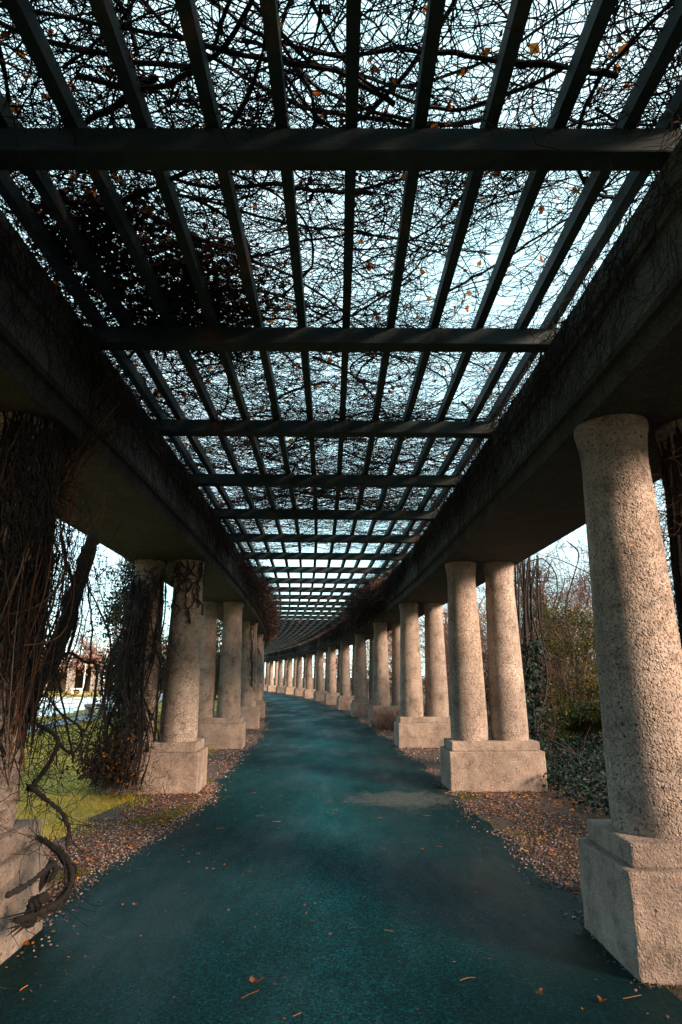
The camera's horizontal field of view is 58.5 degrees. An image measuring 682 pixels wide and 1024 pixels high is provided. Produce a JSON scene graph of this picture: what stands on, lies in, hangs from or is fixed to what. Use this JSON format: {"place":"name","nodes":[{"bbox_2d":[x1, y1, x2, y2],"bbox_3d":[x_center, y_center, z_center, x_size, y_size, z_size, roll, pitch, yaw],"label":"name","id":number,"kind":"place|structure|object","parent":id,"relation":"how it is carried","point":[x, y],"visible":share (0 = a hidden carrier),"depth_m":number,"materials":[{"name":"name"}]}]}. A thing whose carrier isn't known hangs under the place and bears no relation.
{"place":"outdoors","nodes":[
{"label":"outdoors","id":0,"kind":"place"},
{"bbox_2d":[39,697,113,716],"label":"pond","id":1,"kind":"structure","parent":0,"point":[75,702],"depth_m":38.00,"materials":[{"name":"white"}]},
{"bbox_2d":[69,629,108,658],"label":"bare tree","id":2,"kind":"object","parent":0,"point":[88,644],"visible":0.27,"depth_m":97.90,"materials":[{"name":"brown plant"}]},
{"bbox_2d":[27,701,161,733],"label":"kerb","id":3,"kind":"structure","parent":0,"point":[80,721],"depth_m":21.89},
{"bbox_2d":[28,693,162,730],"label":"park path","id":4,"kind":"structure","parent":0,"point":[82,717],"depth_m":24.35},
{"bbox_2d":[84,703,103,716],"bbox_3d":[-10.223,8.233,25.287,0.750,0.520,0.600,2,-15,-8],"label":"block bench","id":5,"kind":"object","parent":4,"relation":"on","point":[87,709],"visible":0.32,"depth_m":25.04,"materials":[{"name":"grey stone"}]},
{"bbox_2d":[15,691,217,841],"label":"lawn","id":6,"kind":"structure","parent":0,"point":[79,815],"depth_m":8.58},
{"bbox_2d":[71,688,82,693],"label":"block bench","id":7,"kind":"object","parent":6,"relation":"on","point":[80,689],"visible":0.68,"depth_m":59.66,"materials":[{"name":"white paint"}]},
{"bbox_2d":[85,558,169,709],"bbox_3d":[-9.138,4.664,27.081,4.270,8.485,3.444,0,-15,0],"label":"conifer tree","id":8,"kind":"object","parent":6,"relation":"on","point":[119,616],"visible":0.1,"depth_m":26.69,"materials":[{"name":"green plant"}]},
{"bbox_2d":[44,649,219,691],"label":"vine covered pergola","id":9,"kind":"object","parent":6,"relation":"on","point":[73,685],"visible":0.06,"depth_m":71.42,"materials":[{"name":"plant"}]},
{"bbox_2d":[215,618,222,699],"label":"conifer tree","id":10,"kind":"object","parent":6,"relation":"on","point":[219,641],"visible":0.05,"depth_m":44.60,"materials":[{"name":"green plant"}]},
{"bbox_2d":[0,691,681,1023],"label":"path","id":11,"kind":"structure","parent":0,"point":[199,930],"depth_m":4.12,"materials":[{"name":"asphalt"}]},
{"bbox_2d":[249,976,264,982],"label":"fallen leaf","id":12,"kind":"object","parent":11,"relation":"on","point":[253,979],"visible":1,"depth_m":3.29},
{"bbox_2d":[0,725,656,1023],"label":"path litter","id":13,"kind":"object","parent":11,"relation":"on","point":[315,903],"visible":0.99,"depth_m":4.48,"materials":[{"name":"orange plant"}]},
{"bbox_2d":[0,0,681,677],"label":"sky","id":14,"kind":"structure","parent":0,"point":[491,258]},
{"bbox_2d":[20,692,681,1017],"bbox_3d":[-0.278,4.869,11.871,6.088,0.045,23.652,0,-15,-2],"label":"gravel","id":15,"kind":"structure","parent":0,"point":[152,832],"depth_m":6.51,"materials":[{"name":"gravel"}]},
{"bbox_2d":[0,412,58,964],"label":"twin column","id":16,"kind":"structure","parent":15,"relation":"on","point":[13,846],"depth_m":3.82,"materials":[{"name":"stone"}]},
{"bbox_2d":[0,362,166,949],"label":"climbing vine","id":17,"kind":"object","parent":16,"relation":"attached to","point":[31,616],"visible":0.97,"depth_m":4.18,"materials":[{"name":"brown plant"}]},
{"bbox_2d":[96,559,207,794],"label":"twin column","id":18,"kind":"structure","parent":15,"relation":"on","point":[184,765],"depth_m":9.18,"materials":[{"name":"stone"}]},
{"bbox_2d":[60,547,182,801],"bbox_3d":[-3.360,2.524,9.383,1.988,4.279,3.393,14,-20,-41],"label":"climbing vine","id":19,"kind":"object","parent":18,"relation":"attached to","point":[130,623],"visible":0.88,"depth_m":8.85,"materials":[{"name":"brown plant"}]},
{"bbox_2d":[166,555,217,626],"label":"climbing vine","id":20,"kind":"object","parent":18,"relation":"attached to","point":[200,571],"visible":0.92,"depth_m":9.61,"materials":[{"name":"brown plant"}]},
{"bbox_2d":[197,601,245,748],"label":"twin column","id":21,"kind":"structure","parent":15,"relation":"on","point":[225,728],"depth_m":14.63,"materials":[{"name":"stone"}]},
{"bbox_2d":[0,209,266,660],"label":"entablature","id":22,"kind":"structure","parent":21,"relation":"on","point":[149,530],"depth_m":5.72,"materials":[{"name":"concrete"}]},
{"bbox_2d":[0,118,285,648],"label":"fascia vines","id":23,"kind":"object","parent":22,"relation":"attached to","point":[253,583],"visible":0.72,"depth_m":5.39,"materials":[{"name":"brown plant"}]},
{"bbox_2d":[266,644,298,644],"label":"cross beam","id":24,"kind":"structure","parent":22,"relation":"on","point":[282,644],"depth_m":51.99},
{"bbox_2d":[260,0,317,615],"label":"rafter","id":25,"kind":"object","parent":24,"relation":"on","point":[271,26],"visible":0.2,"depth_m":3.67,"materials":[{"name":"wood"}]},
{"bbox_2d":[328,0,617,619],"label":"rafter","id":26,"kind":"object","parent":24,"relation":"on","point":[592,33],"visible":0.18,"depth_m":3.69,"materials":[{"name":"wood"}]},
{"bbox_2d":[274,638,310,639],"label":"cross beam","id":27,"kind":"structure","parent":22,"relation":"on","point":[290,639],"depth_m":44.79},
{"bbox_2d":[277,628,328,630],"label":"cross beam","id":28,"kind":"structure","parent":22,"relation":"on","point":[301,629],"depth_m":35.80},
{"bbox_2d":[309,0,360,615],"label":"rafter","id":29,"kind":"object","parent":28,"relation":"on","point":[353,18],"visible":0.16,"depth_m":3.68,"materials":[{"name":"wood"}]},
{"bbox_2d":[273,601,347,605],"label":"cross beam","id":30,"kind":"structure","parent":22,"relation":"on","point":[319,603],"depth_m":23.16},
{"bbox_2d":[279,611,343,614],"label":"cross beam","id":31,"kind":"structure","parent":22,"relation":"on","point":[306,613],"depth_m":26.75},
{"bbox_2d":[258,578,380,583],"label":"cross beam","id":32,"kind":"structure","parent":22,"relation":"on","point":[319,581],"depth_m":17.71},
{"bbox_2d":[258,573,389,649],"bbox_3d":[-2.227,6.581,33.691,4.429,1.736,36.687,2,-15,-6],"label":"red vine tangle","id":33,"kind":"object","parent":22,"relation":"attached to","point":[375,586],"visible":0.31,"depth_m":19.38,"materials":[{"name":"brown plant"}]},
{"bbox_2d":[214,621,259,728],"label":"twin column","id":34,"kind":"structure","parent":15,"relation":"on","point":[250,712],"depth_m":20.01,"materials":[{"name":"stone"}]},
{"bbox_2d":[242,623,261,692],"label":"climbing vine","id":35,"kind":"object","parent":34,"relation":"attached to","point":[250,634],"visible":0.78,"depth_m":20.18,"materials":[{"name":"brown plant"}]},
{"bbox_2d":[242,633,264,717],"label":"twin column","id":36,"kind":"structure","parent":15,"relation":"on","point":[260,703],"depth_m":25.47,"materials":[{"name":"stone"}]},
{"bbox_2d":[262,641,265,707],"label":"twin column","id":37,"kind":"structure","parent":15,"relation":"on","point":[263,698],"depth_m":30.86,"materials":[{"name":"stone"}]},
{"bbox_2d":[264,662,269,690],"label":"twin column","id":38,"kind":"structure","parent":15,"relation":"on","point":[266,678],"depth_m":74.45,"materials":[{"name":"stone"}]},
{"bbox_2d":[267,660,277,691],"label":"twin column","id":39,"kind":"structure","parent":15,"relation":"on","point":[273,679],"depth_m":69.08,"materials":[{"name":"stone"}]},
{"bbox_2d":[275,659,286,692],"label":"twin column","id":40,"kind":"structure","parent":15,"relation":"on","point":[281,685],"depth_m":63.74,"materials":[{"name":"stone"}]},
{"bbox_2d":[284,658,296,693],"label":"twin column","id":41,"kind":"structure","parent":15,"relation":"on","point":[289,688],"depth_m":58.42,"materials":[{"name":"stone"}]},
{"bbox_2d":[294,656,305,695],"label":"twin column","id":42,"kind":"structure","parent":15,"relation":"on","point":[298,690],"depth_m":52.99,"materials":[{"name":"stone"}]},
{"bbox_2d":[303,653,316,697],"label":"twin column","id":43,"kind":"structure","parent":15,"relation":"on","point":[309,689],"depth_m":47.67,"materials":[{"name":"stone"}]},
{"bbox_2d":[313,650,327,700],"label":"twin column","id":44,"kind":"structure","parent":15,"relation":"on","point":[319,693],"depth_m":42.27,"materials":[{"name":"stone"}]},
{"bbox_2d":[324,646,340,704],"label":"twin column","id":45,"kind":"structure","parent":15,"relation":"on","point":[331,695],"depth_m":36.79,"materials":[{"name":"stone"}]},
{"bbox_2d":[337,641,354,709],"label":"twin column","id":46,"kind":"structure","parent":15,"relation":"on","point":[345,698],"depth_m":31.35,"materials":[{"name":"stone"}]},
{"bbox_2d":[351,634,373,716],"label":"twin column","id":47,"kind":"structure","parent":15,"relation":"on","point":[361,702],"depth_m":25.87,"materials":[{"name":"stone"}]},
{"bbox_2d":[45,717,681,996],"bbox_3d":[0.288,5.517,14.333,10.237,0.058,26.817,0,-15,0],"label":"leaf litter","id":48,"kind":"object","parent":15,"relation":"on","point":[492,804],"visible":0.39,"depth_m":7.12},
{"bbox_2d":[46,772,681,998],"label":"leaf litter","id":49,"kind":"object","parent":15,"relation":"on","point":[135,820],"visible":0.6,"depth_m":6.93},
{"bbox_2d":[357,706,400,730],"bbox_3d":[1.466,6.659,19.256,1.911,1.103,1.752,-3,-15,10],"label":"twig brush","id":50,"kind":"object","parent":15,"relation":"on","point":[389,725],"visible":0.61,"depth_m":19.15,"materials":[{"name":"red plant"}]},
{"bbox_2d":[369,622,399,727],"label":"twin column","id":51,"kind":"structure","parent":15,"relation":"on","point":[381,693],"depth_m":20.44,"materials":[{"name":"stone"}]},
{"bbox_2d":[394,603,450,747],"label":"twin column","id":52,"kind":"structure","parent":15,"relation":"on","point":[415,726],"depth_m":14.87,"materials":[{"name":"stone"}]},
{"bbox_2d":[440,561,547,791],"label":"twin column","id":53,"kind":"structure","parent":15,"relation":"on","point":[508,754],"depth_m":9.34,"materials":[{"name":"stone"}]},
{"bbox_2d":[574,414,681,984],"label":"twin column","id":54,"kind":"structure","parent":15,"relation":"on","point":[630,858],"depth_m":3.89,"materials":[{"name":"stone"}]},
{"bbox_2d":[264,140,681,661],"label":"entablature","id":55,"kind":"structure","parent":54,"relation":"on","point":[542,508],"depth_m":4.83,"materials":[{"name":"concrete"}]},
{"bbox_2d":[269,641,303,642],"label":"cross beam","id":56,"kind":"structure","parent":55,"relation":"on","point":[286,642],"depth_m":48.40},
{"bbox_2d":[272,637,310,638],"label":"cross beam","id":57,"kind":"structure","parent":55,"relation":"on","point":[295,637],"depth_m":43.08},
{"bbox_2d":[274,633,320,634],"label":"cross beam","id":58,"kind":"structure","parent":55,"relation":"on","point":[297,634],"depth_m":39.41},
{"bbox_2d":[276,635,319,636],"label":"cross beam","id":59,"kind":"structure","parent":55,"relation":"on","point":[296,636],"depth_m":41.22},
{"bbox_2d":[278,631,324,632],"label":"cross beam","id":60,"kind":"structure","parent":55,"relation":"on","point":[300,632],"depth_m":37.62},
{"bbox_2d":[276,625,329,628],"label":"cross beam","id":61,"kind":"structure","parent":55,"relation":"on","point":[295,626],"depth_m":33.98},
{"bbox_2d":[175,0,301,606],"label":"rafter","id":62,"kind":"object","parent":61,"relation":"on","point":[192,34],"visible":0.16,"depth_m":3.67,"materials":[{"name":"wood"}]},
{"bbox_2d":[279,622,332,625],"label":"cross beam","id":63,"kind":"structure","parent":55,"relation":"on","point":[303,624],"depth_m":32.21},
{"bbox_2d":[299,655,313,683],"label":"climbing vine","id":64,"kind":"object","parent":55,"relation":"attached to","point":[304,665],"visible":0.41,"depth_m":52.31,"materials":[{"name":"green plant"}]},
{"bbox_2d":[279,619,336,622],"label":"cross beam","id":65,"kind":"structure","parent":55,"relation":"on","point":[309,620],"depth_m":30.41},
{"bbox_2d":[277,615,343,618],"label":"cross beam","id":66,"kind":"structure","parent":55,"relation":"on","point":[305,617],"depth_m":28.56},
{"bbox_2d":[278,606,345,610],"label":"cross beam","id":67,"kind":"structure","parent":55,"relation":"on","point":[309,608],"depth_m":24.96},
{"bbox_2d":[273,594,354,599],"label":"cross beam","id":68,"kind":"structure","parent":55,"relation":"on","point":[327,597],"depth_m":21.33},
{"bbox_2d":[269,587,361,592],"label":"cross beam","id":69,"kind":"structure","parent":55,"relation":"on","point":[310,589],"depth_m":19.51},
{"bbox_2d":[240,552,405,560],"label":"cross beam","id":70,"kind":"structure","parent":55,"relation":"on","point":[327,556],"depth_m":14.08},
{"bbox_2d":[252,566,393,573],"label":"cross beam","id":71,"kind":"structure","parent":55,"relation":"on","point":[346,570],"depth_m":15.89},
{"bbox_2d":[88,326,558,352],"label":"cross beam","id":72,"kind":"structure","parent":55,"relation":"on","point":[340,339],"depth_m":4.99,"materials":[{"name":"wood"}]},
{"bbox_2d":[213,508,436,520],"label":"cross beam","id":73,"kind":"structure","parent":55,"relation":"on","point":[324,514],"depth_m":10.44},
{"bbox_2d":[229,533,420,543],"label":"cross beam","id":74,"kind":"structure","parent":55,"relation":"on","point":[325,538],"depth_m":12.26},
{"bbox_2d":[153,419,497,437],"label":"cross beam","id":75,"kind":"structure","parent":55,"relation":"on","point":[407,429],"depth_m":6.81,"materials":[{"name":"wood"}]},
{"bbox_2d":[191,473,459,487],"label":"cross beam","id":76,"kind":"structure","parent":55,"relation":"on","point":[329,480],"depth_m":8.62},
{"bbox_2d":[329,646,351,680],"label":"climbing vine","id":77,"kind":"object","parent":55,"relation":"attached to","point":[338,654],"visible":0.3,"depth_m":37.19,"materials":[{"name":"brown plant"}]},
{"bbox_2d":[0,0,681,640],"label":"vine canopy","id":78,"kind":"object","parent":55,"relation":"on","point":[302,66],"visible":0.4,"depth_m":3.83,"materials":[{"name":"brown plant"}]},
{"bbox_2d":[14,0,681,527],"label":"withered leaves","id":79,"kind":"object","parent":78,"relation":"on","point":[150,238],"visible":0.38,"depth_m":4.47,"materials":[{"name":"brown plant"}]},
{"bbox_2d":[0,128,681,170],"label":"cross beam","id":80,"kind":"structure","parent":55,"relation":"on","point":[287,149],"depth_m":3.17,"materials":[{"name":"wood"}]},
{"bbox_2d":[266,56,681,659],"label":"fascia vines","id":81,"kind":"object","parent":55,"relation":"attached to","point":[352,608],"visible":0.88,"depth_m":5.12,"materials":[{"name":"brown plant"}]},
{"bbox_2d":[514,540,603,774],"bbox_3d":[3.774,2.637,10.997,1.938,5.054,2.072,0,-15,0],"label":"climbing vine","id":82,"kind":"object","parent":55,"relation":"attached to","point":[535,712],"visible":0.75,"depth_m":10.94,"materials":[{"name":"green plant"}]},
{"bbox_3d":[-0.137,-2.415,1.413,5.500,0.150,0.140,0,-16,0],"label":"cross beam","id":83,"kind":"object","parent":55,"relation":"on","visible":0},
{"bbox_2d":[0,170,255,573],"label":"rafter","id":84,"kind":"object","parent":83,"relation":"on","point":[13,195],"visible":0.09,"depth_m":4.48,"materials":[{"name":"wood"}]},
{"bbox_2d":[0,92,263,575],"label":"rafter","id":85,"kind":"object","parent":83,"relation":"on","point":[53,201],"visible":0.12,"depth_m":4.38,"materials":[{"name":"wood"}]},
{"bbox_2d":[0,3,680,532],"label":"clinging leaves","id":86,"kind":"object","parent":85,"relation":"on","point":[316,93],"visible":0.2,"depth_m":3.93,"materials":[{"name":"orange plant"}]},
{"bbox_2d":[2,0,280,610],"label":"rafter","id":87,"kind":"object","parent":83,"relation":"on","point":[23,16],"visible":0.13,"depth_m":3.67,"materials":[{"name":"wood"}]},
{"bbox_2d":[88,0,290,606],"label":"rafter","id":88,"kind":"object","parent":83,"relation":"on","point":[107,21],"visible":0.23,"depth_m":3.67,"materials":[{"name":"wood"}]},
{"bbox_2d":[317,0,445,615],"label":"rafter","id":89,"kind":"object","parent":83,"relation":"on","point":[432,34],"visible":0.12,"depth_m":3.67,"materials":[{"name":"wood"}]},
{"bbox_2d":[324,0,532,615],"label":"rafter","id":90,"kind":"object","parent":83,"relation":"on","point":[517,19],"visible":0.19,"depth_m":3.70,"materials":[{"name":"wood"}]},
{"bbox_2d":[335,0,681,619],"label":"rafter","id":91,"kind":"object","parent":83,"relation":"on","point":[667,42],"visible":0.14,"depth_m":3.77,"materials":[{"name":"wood"}]},
{"bbox_2d":[645,413,681,663],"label":"climbing vine","id":92,"kind":"object","parent":54,"relation":"attached to","point":[670,468],"visible":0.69,"depth_m":4.39,"materials":[{"name":"brown plant"}]},
{"bbox_2d":[264,678,607,808],"bbox_3d":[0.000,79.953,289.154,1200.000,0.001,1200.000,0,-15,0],"label":"ground","id":93,"kind":"structure","parent":0,"point":[593,788],"depth_m":11.53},
{"bbox_2d":[313,648,350,683],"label":"bare tree","id":94,"kind":"object","parent":93,"relation":"on","point":[336,660],"visible":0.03,"depth_m":69.87,"materials":[{"name":"brown plant"}]},
{"bbox_2d":[336,664,368,693],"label":"evergreen shrub","id":95,"kind":"object","parent":93,"relation":"on","point":[351,680],"visible":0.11,"depth_m":57.13,"materials":[{"name":"green plant"}]},
{"bbox_2d":[349,630,391,674],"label":"bare tree","id":96,"kind":"object","parent":93,"relation":"on","point":[367,651],"visible":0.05,"depth_m":55.87,"materials":[{"name":"brown plant"}]},
{"bbox_2d":[366,621,443,682],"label":"bare tree","id":97,"kind":"object","parent":93,"relation":"on","point":[389,635],"visible":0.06,"depth_m":44.98,"materials":[{"name":"brown plant"}]},
{"bbox_2d":[389,666,424,696],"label":"evergreen shrub","id":98,"kind":"object","parent":93,"relation":"on","point":[390,679],"visible":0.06,"depth_m":45.65,"materials":[{"name":"green plant"}]},
{"bbox_2d":[391,586,483,662],"bbox_3d":[6.677,7.773,36.833,6.819,8.710,6.490,9,-18,-31],"label":"bare tree","id":99,"kind":"object","parent":93,"relation":"on","point":[446,629],"visible":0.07,"depth_m":36.66,"materials":[{"name":"brown plant"}]},
{"bbox_2d":[389,626,487,707],"bbox_3d":[6.591,7.865,32.426,7.997,5.341,7.050,-6,-16,22],"label":"twig thicket","id":100,"kind":"object","parent":93,"relation":"on","point":[446,670],"visible":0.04,"depth_m":32.06,"materials":[{"name":"red plant"}]},
{"bbox_2d":[422,583,488,688],"bbox_3d":[6.272,6.128,30.156,5.570,7.734,5.983,4,-16,-13],"label":"bare tree","id":101,"kind":"object","parent":93,"relation":"on","point":[479,608],"visible":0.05,"depth_m":29.62,"materials":[{"name":"brown plant"}]},
{"bbox_2d":[372,560,590,721],"bbox_3d":[6.038,4.862,22.398,9.890,7.670,9.519,3,-16,-12],"label":"twig thicket","id":102,"kind":"object","parent":93,"relation":"on","point":[486,678],"visible":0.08,"depth_m":21.98,"materials":[{"name":"red plant"}]},
{"bbox_2d":[390,600,588,704],"bbox_3d":[6.469,5.506,23.627,9.193,5.017,6.632,-11,-18,34],"label":"twig thicket","id":103,"kind":"object","parent":93,"relation":"on","point":[486,654],"visible":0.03,"depth_m":23.17,"materials":[{"name":"red plant"}]},
{"bbox_2d":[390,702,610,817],"bbox_3d":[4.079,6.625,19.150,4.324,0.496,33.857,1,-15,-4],"label":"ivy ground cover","id":104,"kind":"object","parent":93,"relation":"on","point":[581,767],"visible":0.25,"depth_m":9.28,"materials":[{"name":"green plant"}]},
{"bbox_2d":[444,555,595,719],"bbox_3d":[8.226,5.174,25.451,9.736,6.528,10.715,0,-15,0],"label":"twig thicket","id":105,"kind":"object","parent":93,"relation":"on","point":[552,616],"visible":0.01,"depth_m":23.14,"materials":[{"name":"red plant"}]},
{"bbox_2d":[476,540,592,708],"bbox_3d":[7.896,4.383,24.019,6.790,7.317,6.425,0,-15,0],"label":"bare tree","id":106,"kind":"object","parent":93,"relation":"on","point":[540,571],"visible":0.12,"depth_m":23.06,"materials":[{"name":"brown plant"}]},
{"bbox_2d":[420,529,671,726],"bbox_3d":[7.697,3.674,20.524,10.614,6.851,9.246,9,-18,-31],"label":"twig thicket","id":107,"kind":"object","parent":93,"relation":"on","point":[568,603],"visible":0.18,"depth_m":20.17,"materials":[{"name":"red plant"}]},
{"bbox_2d":[520,593,602,736],"bbox_3d":[6.256,4.123,16.718,4.530,4.041,4.220,0,-15,0],"label":"evergreen shrub","id":108,"kind":"object","parent":93,"relation":"on","point":[578,691],"visible":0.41,"depth_m":16.29,"materials":[{"name":"green plant"}]},
{"bbox_2d":[541,698,603,752],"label":"evergreen shrub","id":109,"kind":"object","parent":93,"relation":"on","point":[579,718],"visible":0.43,"depth_m":13.60,"materials":[{"name":"green plant"}]},
{"bbox_2d":[535,479,680,642],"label":"bare tree","id":110,"kind":"object","parent":93,"relation":"on","point":[589,589],"visible":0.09,"depth_m":20.91,"materials":[{"name":"brown plant"}]},
{"bbox_2d":[654,482,675,602],"bbox_3d":[10.538,0.640,13.324,6.702,9.650,7.006,5,-16,-17],"label":"bare tree","id":111,"kind":"object","parent":93,"relation":"on","point":[661,511],"visible":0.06,"depth_m":15.16,"materials":[{"name":"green plant"}]},
{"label":"cross beam","id":112,"kind":"object","parent":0,"visible":0},
{"bbox_2d":[384,82,681,576],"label":"rafter","id":113,"kind":"object","parent":112,"relation":"on","point":[634,181],"visible":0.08,"depth_m":4.24,"materials":[{"name":"wood"}]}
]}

